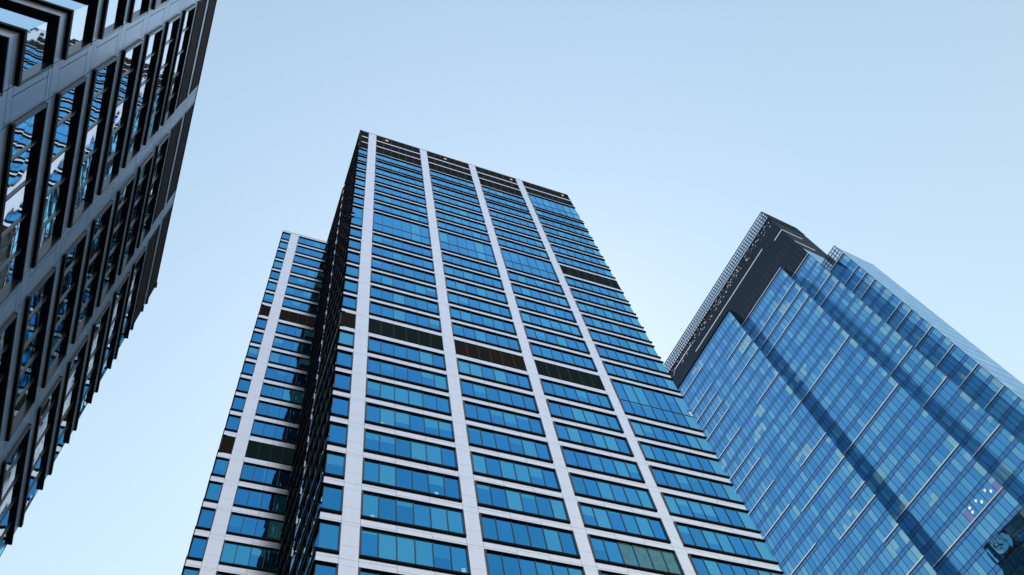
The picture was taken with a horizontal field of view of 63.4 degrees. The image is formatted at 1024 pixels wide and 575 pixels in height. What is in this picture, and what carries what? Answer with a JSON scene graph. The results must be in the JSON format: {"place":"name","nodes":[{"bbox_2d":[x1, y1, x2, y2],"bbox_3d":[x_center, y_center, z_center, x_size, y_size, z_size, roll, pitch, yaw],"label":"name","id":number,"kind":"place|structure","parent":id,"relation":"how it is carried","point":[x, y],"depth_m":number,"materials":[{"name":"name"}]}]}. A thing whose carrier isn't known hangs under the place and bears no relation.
{"place":"outdoors","nodes":[
{"label":"outdoors","id":0,"kind":"place"},
{"bbox_2d":[0,0,216,555],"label":"office block","id":1,"kind":"structure","parent":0,"point":[97,100],"depth_m":36.56,"materials":[{"name":"grey metal"}]},
{"bbox_2d":[0,35,9,96],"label":"corner window","id":2,"kind":"structure","parent":1,"relation":"in","point":[4,41],"depth_m":22.87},
{"bbox_2d":[0,312,17,434],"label":"ribbon window","id":3,"kind":"structure","parent":1,"relation":"in","point":[7,331],"depth_m":30.84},
{"bbox_2d":[0,423,30,555],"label":"wide ribbon window","id":4,"kind":"structure","parent":1,"relation":"in","point":[12,470],"depth_m":37.29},
{"bbox_2d":[0,102,47,305],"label":"ribbon window","id":5,"kind":"structure","parent":1,"relation":"in","point":[25,134],"depth_m":27.55,"materials":[{"name":"glass"}]},
{"bbox_2d":[6,267,56,441],"bbox_3d":[-19.880,2.689,33.906,0.475,2.872,6.840,15,-67,-15],"label":"ribbon window","id":6,"kind":"structure","parent":1,"relation":"in","point":[37,306],"depth_m":34.10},
{"bbox_2d":[7,11,59,86],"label":"corner window","id":7,"kind":"structure","parent":1,"relation":"in","point":[37,45],"depth_m":25.46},
{"bbox_2d":[19,376,62,527],"bbox_3d":[-23.237,7.992,40.512,0.475,2.872,7.191,15,-67,-15],"label":"wide ribbon window","id":8,"kind":"structure","parent":1,"relation":"in","point":[46,415],"depth_m":40.65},
{"bbox_2d":[0,0,91,37],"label":"end wall window","id":9,"kind":"structure","parent":1,"relation":"in","point":[14,13],"depth_m":25.81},
{"bbox_2d":[31,76,86,267],"bbox_3d":[-17.068,-4.340,30.856,0.475,2.872,6.833,15,-67,-15],"label":"ribbon window","id":10,"kind":"structure","parent":1,"relation":"in","point":[69,101],"depth_m":31.02,"materials":[{"name":"glass"}]},
{"bbox_2d":[42,230,87,387],"bbox_3d":[-20.415,0.938,37.450,0.475,2.872,6.840,15,-67,-15],"label":"ribbon window","id":11,"kind":"structure","parent":1,"relation":"in","point":[72,259],"depth_m":37.68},
{"bbox_2d":[48,335,88,474],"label":"wide ribbon window","id":12,"kind":"structure","parent":1,"relation":"in","point":[73,374],"depth_m":44.22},
{"bbox_2d":[56,0,98,59],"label":"corner window","id":13,"kind":"structure","parent":1,"relation":"in","point":[80,26],"depth_m":29.01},
{"bbox_2d":[73,301,110,430],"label":"wide ribbon window","id":14,"kind":"structure","parent":1,"relation":"in","point":[99,327],"depth_m":47.78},
{"bbox_2d":[71,200,113,343],"bbox_3d":[-20.949,-0.814,40.995,0.475,2.872,6.840,15,-67,-15],"label":"ribbon window","id":15,"kind":"structure","parent":1,"relation":"in","point":[100,225],"depth_m":41.25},
{"bbox_2d":[67,56,117,227],"bbox_3d":[-17.602,-6.092,34.400,0.475,2.872,6.833,15,-67,-15],"label":"ribbon window","id":16,"kind":"structure","parent":1,"relation":"in","point":[103,75],"depth_m":34.60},
{"bbox_2d":[95,272,129,392],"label":"wide ribbon window","id":17,"kind":"structure","parent":1,"relation":"in","point":[119,295],"depth_m":51.34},
{"bbox_2d":[98,0,127,39],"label":"corner window","id":18,"kind":"structure","parent":1,"relation":"in","point":[113,14],"depth_m":32.56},
{"bbox_2d":[97,174,134,306],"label":"ribbon window","id":19,"kind":"structure","parent":1,"relation":"in","point":[123,198],"depth_m":44.81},
{"bbox_2d":[97,39,142,195],"bbox_3d":[-18.137,-7.843,37.944,0.475,2.872,6.833,15,-67,-15],"label":"ribbon window","id":20,"kind":"structure","parent":1,"relation":"in","point":[130,57],"depth_m":38.17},
{"bbox_2d":[114,247,146,359],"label":"wide ribbon window","id":21,"kind":"structure","parent":1,"relation":"in","point":[138,264],"depth_m":54.93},
{"bbox_2d":[118,152,153,275],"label":"ribbon window","id":22,"kind":"structure","parent":1,"relation":"in","point":[144,169],"depth_m":48.37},
{"bbox_2d":[127,0,149,22],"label":"corner window","id":23,"kind":"structure","parent":1,"relation":"in","point":[138,8],"depth_m":36.13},
{"bbox_2d":[122,25,163,168],"bbox_3d":[-18.671,-9.595,41.489,0.475,2.872,6.833,15,-67,-15],"label":"ribbon window","id":24,"kind":"structure","parent":1,"relation":"in","point":[153,39],"depth_m":41.74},
{"bbox_2d":[136,133,169,247],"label":"ribbon window","id":25,"kind":"structure","parent":1,"relation":"in","point":[161,149],"depth_m":51.93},
{"bbox_2d":[143,14,180,145],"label":"ribbon window","id":26,"kind":"structure","parent":1,"relation":"in","point":[172,25],"depth_m":45.31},
{"bbox_2d":[161,4,195,125],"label":"ribbon window","id":27,"kind":"structure","parent":1,"relation":"in","point":[188,14],"depth_m":48.88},
{"bbox_2d":[181,130,783,574],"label":"office tower","id":28,"kind":"structure","parent":0,"point":[451,366],"depth_m":85.70,"materials":[{"name":"concrete"}]},
{"bbox_2d":[185,535,208,560],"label":"corner window","id":29,"kind":"structure","parent":28,"relation":"in","point":[198,547],"depth_m":79.60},
{"bbox_2d":[194,506,215,531],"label":"corner window","id":30,"kind":"structure","parent":28,"relation":"in","point":[207,515],"depth_m":83.27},
{"bbox_2d":[218,540,278,572],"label":"narrow ribbon window","id":31,"kind":"structure","parent":28,"relation":"in","point":[237,554],"depth_m":80.90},
{"bbox_2d":[226,511,283,542],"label":"narrow ribbon window","id":32,"kind":"structure","parent":28,"relation":"in","point":[240,524],"depth_m":84.56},
{"bbox_2d":[232,486,287,514],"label":"narrow ribbon window","id":33,"kind":"structure","parent":28,"relation":"in","point":[245,497],"depth_m":88.21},
{"bbox_2d":[239,462,291,489],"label":"narrow ribbon window","id":34,"kind":"structure","parent":28,"relation":"in","point":[250,472],"depth_m":91.86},
{"bbox_2d":[250,419,298,443],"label":"narrow ribbon window","id":35,"kind":"structure","parent":28,"relation":"in","point":[260,428],"depth_m":99.17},
{"bbox_2d":[255,400,301,423],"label":"narrow ribbon window","id":36,"kind":"structure","parent":28,"relation":"in","point":[264,408],"depth_m":102.82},
{"bbox_2d":[259,382,304,404],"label":"narrow ribbon window","id":37,"kind":"structure","parent":28,"relation":"in","point":[268,390],"depth_m":106.48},
{"bbox_2d":[263,365,307,387],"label":"narrow ribbon window","id":38,"kind":"structure","parent":28,"relation":"in","point":[272,373],"depth_m":110.13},
{"bbox_2d":[268,350,309,370],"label":"narrow ribbon window","id":39,"kind":"structure","parent":28,"relation":"in","point":[275,357],"depth_m":113.79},
{"bbox_2d":[272,336,312,355],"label":"narrow ribbon window","id":40,"kind":"structure","parent":28,"relation":"in","point":[279,342],"depth_m":117.43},
{"bbox_2d":[275,322,314,340],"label":"narrow ribbon window","id":41,"kind":"structure","parent":28,"relation":"in","point":[282,328],"depth_m":121.07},
{"bbox_2d":[281,297,318,314],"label":"narrow ribbon window","id":42,"kind":"structure","parent":28,"relation":"in","point":[291,303],"depth_m":128.37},
{"bbox_2d":[285,285,320,302],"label":"narrow ribbon window","id":43,"kind":"structure","parent":28,"relation":"in","point":[290,290],"depth_m":132.04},
{"bbox_2d":[275,130,362,574],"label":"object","id":44,"kind":"structure","parent":28,"relation":"in","point":[319,434],"depth_m":86.29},
{"bbox_2d":[313,518,341,553],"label":"corner window","id":45,"kind":"structure","parent":28,"relation":"in","point":[329,536],"depth_m":57.98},
{"bbox_2d":[318,482,343,513],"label":"corner window","id":46,"kind":"structure","parent":28,"relation":"in","point":[332,497],"depth_m":61.52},
{"bbox_2d":[322,450,345,478],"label":"corner window","id":47,"kind":"structure","parent":28,"relation":"in","point":[335,461],"depth_m":65.09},
{"bbox_2d":[325,420,347,446],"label":"corner window","id":48,"kind":"structure","parent":28,"relation":"in","point":[338,432],"depth_m":68.65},
{"bbox_2d":[328,394,349,418],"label":"corner window","id":49,"kind":"structure","parent":28,"relation":"in","point":[340,404],"depth_m":72.20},
{"bbox_2d":[332,370,351,392],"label":"corner window","id":50,"kind":"structure","parent":28,"relation":"in","point":[343,380],"depth_m":75.78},
{"bbox_2d":[375,167,423,187],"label":"ribbon window","id":51,"kind":"structure","parent":28,"relation":"in","point":[379,171],"depth_m":134.27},
{"bbox_2d":[374,175,425,195],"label":"ribbon window","id":52,"kind":"structure","parent":28,"relation":"in","point":[379,179],"depth_m":130.71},
{"bbox_2d":[374,183,426,204],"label":"ribbon window","id":53,"kind":"structure","parent":28,"relation":"in","point":[381,188],"depth_m":127.09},
{"bbox_2d":[374,192,427,214],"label":"ribbon window","id":54,"kind":"structure","parent":28,"relation":"in","point":[377,196],"depth_m":123.52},
{"bbox_2d":[373,201,428,224],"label":"ribbon window","id":55,"kind":"structure","parent":28,"relation":"in","point":[379,206],"depth_m":120.01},
{"bbox_2d":[372,211,431,245],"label":"tall window","id":56,"kind":"structure","parent":28,"relation":"in","point":[383,223],"depth_m":114.62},
{"bbox_2d":[372,232,432,257],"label":"ribbon window","id":57,"kind":"structure","parent":28,"relation":"in","point":[377,238],"depth_m":109.43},
{"bbox_2d":[371,244,434,270],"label":"ribbon window","id":58,"kind":"structure","parent":28,"relation":"in","point":[377,250],"depth_m":105.85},
{"bbox_2d":[371,257,435,284],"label":"ribbon window","id":59,"kind":"structure","parent":28,"relation":"in","point":[380,264],"depth_m":102.30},
{"bbox_2d":[370,270,437,298],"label":"ribbon window","id":60,"kind":"structure","parent":28,"relation":"in","point":[376,277],"depth_m":98.79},
{"bbox_2d":[370,285,439,314],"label":"ribbon window","id":61,"kind":"structure","parent":28,"relation":"in","point":[376,292],"depth_m":95.24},
{"bbox_2d":[369,301,441,331],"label":"ribbon window","id":62,"kind":"structure","parent":28,"relation":"in","point":[375,308],"depth_m":91.65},
{"bbox_2d":[367,336,446,369],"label":"ribbon window","id":63,"kind":"structure","parent":28,"relation":"in","point":[375,345],"depth_m":84.57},
{"bbox_2d":[366,356,448,391],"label":"ribbon window","id":64,"kind":"structure","parent":28,"relation":"in","point":[375,366],"depth_m":81.00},
{"bbox_2d":[366,378,451,415],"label":"ribbon window","id":65,"kind":"structure","parent":28,"relation":"in","point":[377,389],"depth_m":77.46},
{"bbox_2d":[364,402,454,441],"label":"ribbon window","id":66,"kind":"structure","parent":28,"relation":"in","point":[395,418],"depth_m":73.90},
{"bbox_2d":[363,428,458,469],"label":"ribbon window","id":67,"kind":"structure","parent":28,"relation":"in","point":[378,442],"depth_m":70.33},
{"bbox_2d":[362,457,461,501],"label":"ribbon window","id":68,"kind":"structure","parent":28,"relation":"in","point":[375,472],"depth_m":66.76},
{"bbox_2d":[360,490,466,536],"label":"ribbon window","id":69,"kind":"structure","parent":28,"relation":"in","point":[386,508],"depth_m":63.19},
{"bbox_2d":[359,526,470,574],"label":"ribbon window","id":70,"kind":"structure","parent":28,"relation":"in","point":[374,544],"depth_m":59.64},
{"bbox_2d":[433,192,482,212],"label":"ribbon window","id":71,"kind":"structure","parent":28,"relation":"in","point":[436,196],"depth_m":133.21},
{"bbox_2d":[434,201,484,222],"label":"ribbon window","id":72,"kind":"structure","parent":28,"relation":"in","point":[452,209],"depth_m":129.66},
{"bbox_2d":[435,210,487,231],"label":"ribbon window","id":73,"kind":"structure","parent":28,"relation":"in","point":[439,214],"depth_m":126.11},
{"bbox_2d":[437,219,490,242],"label":"ribbon window","id":74,"kind":"structure","parent":28,"relation":"in","point":[440,224],"depth_m":122.52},
{"bbox_2d":[438,229,496,264],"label":"tall window","id":75,"kind":"structure","parent":28,"relation":"in","point":[454,243],"depth_m":117.14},
{"bbox_2d":[441,251,500,276],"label":"ribbon window","id":76,"kind":"structure","parent":28,"relation":"in","point":[446,257],"depth_m":111.94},
{"bbox_2d":[443,264,503,289],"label":"ribbon window","id":77,"kind":"structure","parent":28,"relation":"in","point":[450,270],"depth_m":108.42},
{"bbox_2d":[445,277,507,303],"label":"ribbon window","id":78,"kind":"structure","parent":28,"relation":"in","point":[454,284],"depth_m":104.88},
{"bbox_2d":[447,290,512,318],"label":"ribbon window","id":79,"kind":"structure","parent":28,"relation":"in","point":[455,298],"depth_m":101.33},
{"bbox_2d":[449,305,516,334],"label":"ribbon window","id":80,"kind":"structure","parent":28,"relation":"in","point":[456,313],"depth_m":97.76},
{"bbox_2d":[451,322,521,352],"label":"ribbon window","id":81,"kind":"structure","parent":28,"relation":"in","point":[460,330],"depth_m":94.22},
{"bbox_2d":[456,358,532,390],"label":"ribbon window","id":82,"kind":"structure","parent":28,"relation":"in","point":[465,367],"depth_m":87.12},
{"bbox_2d":[460,378,538,412],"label":"ribbon window","id":83,"kind":"structure","parent":28,"relation":"in","point":[469,388],"depth_m":83.55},
{"bbox_2d":[463,400,545,436],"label":"ribbon window","id":84,"kind":"structure","parent":28,"relation":"in","point":[473,411],"depth_m":80.02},
{"bbox_2d":[466,424,553,462],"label":"ribbon window","id":85,"kind":"structure","parent":28,"relation":"in","point":[481,437],"depth_m":76.43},
{"bbox_2d":[491,217,540,238],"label":"ribbon window","id":86,"kind":"structure","parent":28,"relation":"in","point":[496,222],"depth_m":132.22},
{"bbox_2d":[470,451,561,491],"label":"ribbon window","id":87,"kind":"structure","parent":28,"relation":"in","point":[487,465],"depth_m":72.86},
{"bbox_2d":[494,227,545,248],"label":"ribbon window","id":88,"kind":"structure","parent":28,"relation":"in","point":[500,232],"depth_m":128.62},
{"bbox_2d":[474,480,570,522],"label":"ribbon window","id":89,"kind":"structure","parent":28,"relation":"in","point":[490,495],"depth_m":69.30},
{"bbox_2d":[497,237,549,259],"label":"ribbon window","id":90,"kind":"structure","parent":28,"relation":"in","point":[502,242],"depth_m":125.08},
{"bbox_2d":[500,247,559,282],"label":"tall window","id":91,"kind":"structure","parent":28,"relation":"in","point":[514,260],"depth_m":119.66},
{"bbox_2d":[479,513,580,557],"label":"ribbon window","id":92,"kind":"structure","parent":28,"relation":"in","point":[496,529],"depth_m":65.74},
{"bbox_2d":[484,549,585,574],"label":"ribbon window","id":93,"kind":"structure","parent":28,"relation":"in","point":[497,562],"depth_m":62.54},
{"bbox_2d":[507,270,564,294],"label":"ribbon window","id":94,"kind":"structure","parent":28,"relation":"in","point":[514,276],"depth_m":114.48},
{"bbox_2d":[511,282,570,307],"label":"ribbon window","id":95,"kind":"structure","parent":28,"relation":"in","point":[518,289],"depth_m":110.99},
{"bbox_2d":[515,296,576,322],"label":"ribbon window","id":96,"kind":"structure","parent":28,"relation":"in","point":[528,304],"depth_m":107.42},
{"bbox_2d":[519,310,582,337],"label":"ribbon window","id":97,"kind":"structure","parent":28,"relation":"in","point":[527,317],"depth_m":103.86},
{"bbox_2d":[527,193,582,221],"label":"tall window","id":98,"kind":"structure","parent":28,"relation":"in","point":[539,202],"depth_m":150.60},
{"bbox_2d":[524,325,589,353],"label":"ribbon window","id":99,"kind":"structure","parent":28,"relation":"in","point":[533,333],"depth_m":100.31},
{"bbox_2d":[529,341,597,371],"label":"ribbon window","id":100,"kind":"structure","parent":28,"relation":"in","point":[538,350],"depth_m":96.74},
{"bbox_2d":[542,225,597,247],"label":"wide ribbon window","id":101,"kind":"structure","parent":28,"relation":"in","point":[547,229],"depth_m":138.43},
{"bbox_2d":[546,234,603,257],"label":"wide ribbon window","id":102,"kind":"structure","parent":28,"relation":"in","point":[553,239],"depth_m":134.83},
{"bbox_2d":[540,378,614,410],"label":"ribbon window","id":103,"kind":"structure","parent":28,"relation":"in","point":[552,388],"depth_m":89.66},
{"bbox_2d":[550,243,609,267],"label":"wide ribbon window","id":104,"kind":"structure","parent":28,"relation":"in","point":[562,250],"depth_m":131.26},
{"bbox_2d":[546,399,623,432],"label":"ribbon window","id":105,"kind":"structure","parent":28,"relation":"in","point":[557,409],"depth_m":86.08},
{"bbox_2d":[555,254,615,278],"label":"wide ribbon window","id":106,"kind":"structure","parent":28,"relation":"in","point":[561,259],"depth_m":127.75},
{"bbox_2d":[553,421,633,456],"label":"ribbon window","id":107,"kind":"structure","parent":28,"relation":"in","point":[565,432],"depth_m":82.54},
{"bbox_2d":[564,275,628,301],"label":"wide ribbon window","id":108,"kind":"structure","parent":28,"relation":"in","point":[574,282],"depth_m":120.65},
{"bbox_2d":[560,445,644,482],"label":"ribbon window","id":109,"kind":"structure","parent":28,"relation":"in","point":[573,457],"depth_m":78.99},
{"bbox_2d":[570,288,635,314],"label":"wide ribbon window","id":110,"kind":"structure","parent":28,"relation":"in","point":[576,293],"depth_m":117.14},
{"bbox_2d":[575,300,643,328],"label":"wide ribbon window","id":111,"kind":"structure","parent":28,"relation":"in","point":[584,307],"depth_m":113.65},
{"bbox_2d":[569,472,657,511],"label":"ribbon window","id":112,"kind":"structure","parent":28,"relation":"in","point":[583,485],"depth_m":75.39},
{"bbox_2d":[581,314,651,342],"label":"wide ribbon window","id":113,"kind":"structure","parent":28,"relation":"in","point":[591,321],"depth_m":110.04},
{"bbox_2d":[577,501,670,542],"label":"ribbon window","id":114,"kind":"structure","parent":28,"relation":"in","point":[593,516],"depth_m":71.85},
{"bbox_2d":[588,328,660,358],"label":"wide ribbon window","id":115,"kind":"structure","parent":28,"relation":"in","point":[598,336],"depth_m":106.53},
{"bbox_2d":[595,344,670,374],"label":"wide ribbon window","id":116,"kind":"structure","parent":28,"relation":"in","point":[605,352],"depth_m":102.97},
{"bbox_2d":[587,534,684,574],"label":"ribbon window","id":117,"kind":"structure","parent":28,"relation":"in","point":[607,550],"depth_m":68.29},
{"bbox_2d":[602,360,680,392],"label":"wide ribbon window","id":118,"kind":"structure","parent":28,"relation":"in","point":[613,369],"depth_m":99.42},
{"bbox_2d":[610,378,703,432],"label":"tall window","id":119,"kind":"structure","parent":28,"relation":"in","point":[636,400],"depth_m":93.99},
{"bbox_2d":[628,418,715,454],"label":"wide ribbon window","id":120,"kind":"structure","parent":28,"relation":"in","point":[640,429],"depth_m":88.77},
{"bbox_2d":[638,440,729,477],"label":"wide ribbon window","id":121,"kind":"structure","parent":28,"relation":"in","point":[652,452],"depth_m":85.22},
{"bbox_2d":[649,465,744,504],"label":"wide ribbon window","id":122,"kind":"structure","parent":28,"relation":"in","point":[667,478],"depth_m":81.66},
{"bbox_2d":[661,492,760,533],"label":"wide ribbon window","id":123,"kind":"structure","parent":28,"relation":"in","point":[677,505],"depth_m":78.09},
{"bbox_2d":[674,521,778,564],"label":"wide ribbon window","id":124,"kind":"structure","parent":28,"relation":"in","point":[693,536],"depth_m":74.53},
{"bbox_2d":[688,553,783,574],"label":"wide ribbon window","id":125,"kind":"structure","parent":28,"relation":"in","point":[703,565],"depth_m":71.28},
{"bbox_2d":[0,0,1023,574],"label":"sky","id":126,"kind":"structure","parent":0,"point":[889,134],"materials":[{"name":"blue"}]},
{"bbox_2d":[664,211,1023,574],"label":"glass tower","id":127,"kind":"structure","parent":0,"point":[853,414],"depth_m":181.20,"materials":[{"name":"blue glass"}]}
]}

